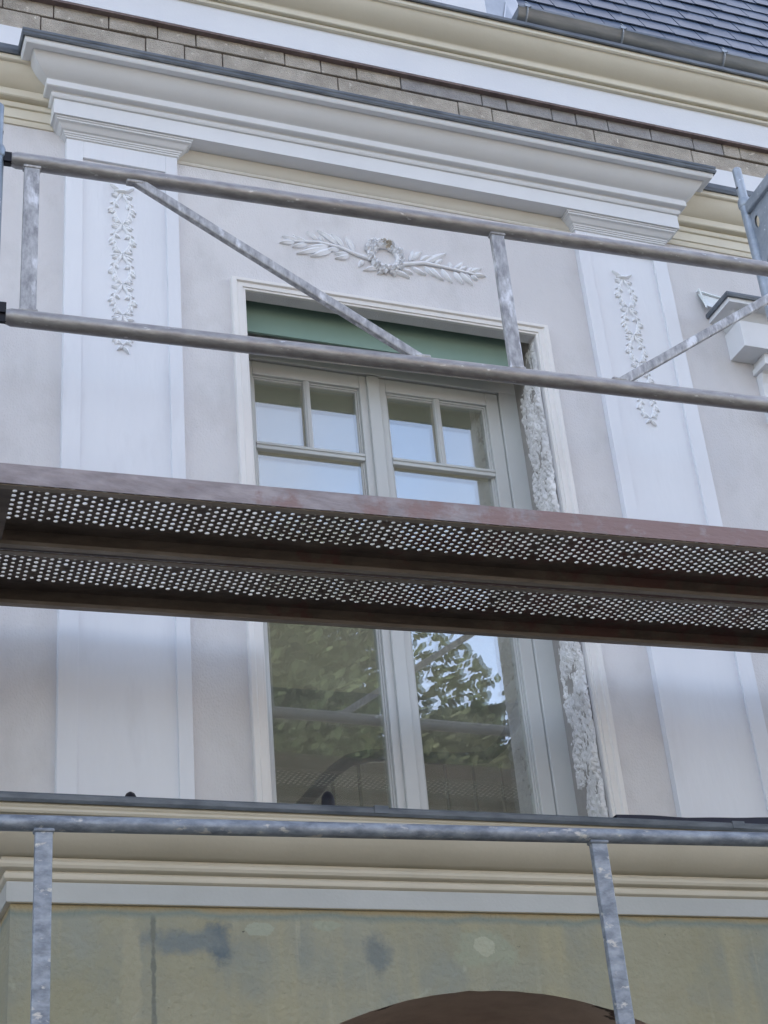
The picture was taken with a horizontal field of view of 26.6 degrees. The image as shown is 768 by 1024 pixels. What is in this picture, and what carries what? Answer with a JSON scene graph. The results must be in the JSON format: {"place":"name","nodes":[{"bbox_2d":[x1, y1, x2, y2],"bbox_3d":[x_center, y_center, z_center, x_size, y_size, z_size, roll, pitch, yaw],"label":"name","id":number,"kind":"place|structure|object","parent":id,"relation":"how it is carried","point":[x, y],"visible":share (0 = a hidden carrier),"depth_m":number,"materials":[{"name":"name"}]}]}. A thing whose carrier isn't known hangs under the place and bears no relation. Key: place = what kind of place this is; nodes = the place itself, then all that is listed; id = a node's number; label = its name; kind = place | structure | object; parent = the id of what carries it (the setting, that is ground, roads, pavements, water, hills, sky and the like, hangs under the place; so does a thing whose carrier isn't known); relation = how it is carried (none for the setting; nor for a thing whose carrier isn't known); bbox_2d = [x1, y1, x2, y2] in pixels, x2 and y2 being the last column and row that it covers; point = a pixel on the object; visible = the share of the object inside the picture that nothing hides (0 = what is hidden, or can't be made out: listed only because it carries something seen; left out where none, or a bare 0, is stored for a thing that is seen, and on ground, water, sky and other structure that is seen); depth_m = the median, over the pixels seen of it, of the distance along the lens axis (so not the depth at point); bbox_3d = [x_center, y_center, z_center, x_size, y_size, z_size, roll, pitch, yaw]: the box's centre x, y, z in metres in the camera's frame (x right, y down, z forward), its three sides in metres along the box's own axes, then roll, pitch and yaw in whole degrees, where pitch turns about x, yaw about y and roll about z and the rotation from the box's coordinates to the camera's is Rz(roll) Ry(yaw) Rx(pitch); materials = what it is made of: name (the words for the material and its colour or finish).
{"place":"outdoors","nodes":[
{"label":"outdoors","id":0,"kind":"place"},
{"bbox_2d":[0,0,767,1023],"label":"house facade","id":1,"kind":"structure","parent":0,"point":[638,120],"depth_m":6.06,"materials":[{"name":"paint"}]},
{"bbox_2d":[125,792,135,796],"bbox_3d":[-0.745,0.867,4.767,0.054,0.092,0.053,6,-32,-20],"label":"anchor cap","id":2,"kind":"object","parent":1,"relation":"on","point":[130,794],"visible":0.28,"depth_m":4.77,"materials":[{"name":"black plastic"}]},
{"bbox_2d":[321,791,334,804],"bbox_3d":[-0.172,0.904,4.992,0.054,0.092,0.053,6,-32,-20],"label":"anchor cap","id":3,"kind":"object","parent":1,"relation":"on","point":[327,797],"visible":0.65,"depth_m":4.99,"materials":[{"name":"black plastic"}]},
{"bbox_2d":[246,300,508,366],"bbox_3d":[-0.027,-0.759,6.362,1.142,0.313,0.012,6,-32,-20],"label":"green board","id":4,"kind":"object","parent":1,"relation":"attached to","point":[266,319],"visible":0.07,"depth_m":6.28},
{"bbox_2d":[248,333,577,815],"bbox_3d":[0.042,0.310,6.013,1.268,2.212,0.072,6,-32,-20],"label":"window","id":5,"kind":"structure","parent":1,"relation":"in","point":[551,786],"depth_m":6.21,"materials":[{"name":"grey paint"}]},
{"bbox_2d":[613,814,767,823],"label":"roofing membrane","id":6,"kind":"object","parent":1,"relation":"on","point":[758,820],"visible":0.15,"depth_m":5.42,"materials":[{"name":"black"}]},
{"bbox_2d":[697,288,720,308],"bbox_3d":[1.413,-0.895,6.905,0.154,0.115,0.043,6,-32,-20],"label":"flashing scrap","id":7,"kind":"object","parent":1,"relation":"attached to","point":[708,301],"visible":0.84,"depth_m":6.90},
{"label":"ground","id":8,"kind":"structure","parent":0,"visible":0},
{"bbox_3d":[1.916,1.902,4.540,0.179,4.042,0.809,6,-32,-20],"label":"scaffold upright","id":9,"kind":"object","parent":8,"relation":"on","visible":0},
{"bbox_2d":[0,463,767,603],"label":"scaffold plank","id":10,"kind":"object","parent":9,"relation":"attached to","point":[235,546],"visible":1,"depth_m":4.73,"materials":[{"name":"brown metal"}]},
{"bbox_2d":[0,548,767,653],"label":"scaffold plank","id":11,"kind":"object","parent":9,"relation":"attached to","point":[740,634],"visible":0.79,"depth_m":5.11,"materials":[{"name":"brown metal"}]},
{"bbox_2d":[0,814,767,1023],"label":"guard rail","id":12,"kind":"object","parent":9,"relation":"attached to","point":[42,828],"visible":1,"depth_m":4.03,"materials":[{"name":"grey metal"}]},
{"bbox_2d":[732,167,767,319],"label":"scaffold upright","id":13,"kind":"object","parent":9,"relation":"on","point":[753,206],"visible":1,"depth_m":6.57,"materials":[{"name":"metal"}]},
{"bbox_3d":[-0.997,1.653,3.602,0.179,4.042,0.809,6,-32,-20],"label":"scaffold upright","id":14,"kind":"object","parent":8,"relation":"on","visible":0},
{"bbox_2d":[0,102,11,312],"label":"scaffold upright","id":15,"kind":"object","parent":14,"relation":"on","point":[5,156],"visible":1,"depth_m":4.76,"materials":[{"name":"grey metal"}]},
{"bbox_2d":[0,152,767,412],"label":"guard rail","id":16,"kind":"object","parent":15,"relation":"attached to","point":[27,314],"visible":1,"depth_m":4.92,"materials":[{"name":"grey metal"}]}
]}

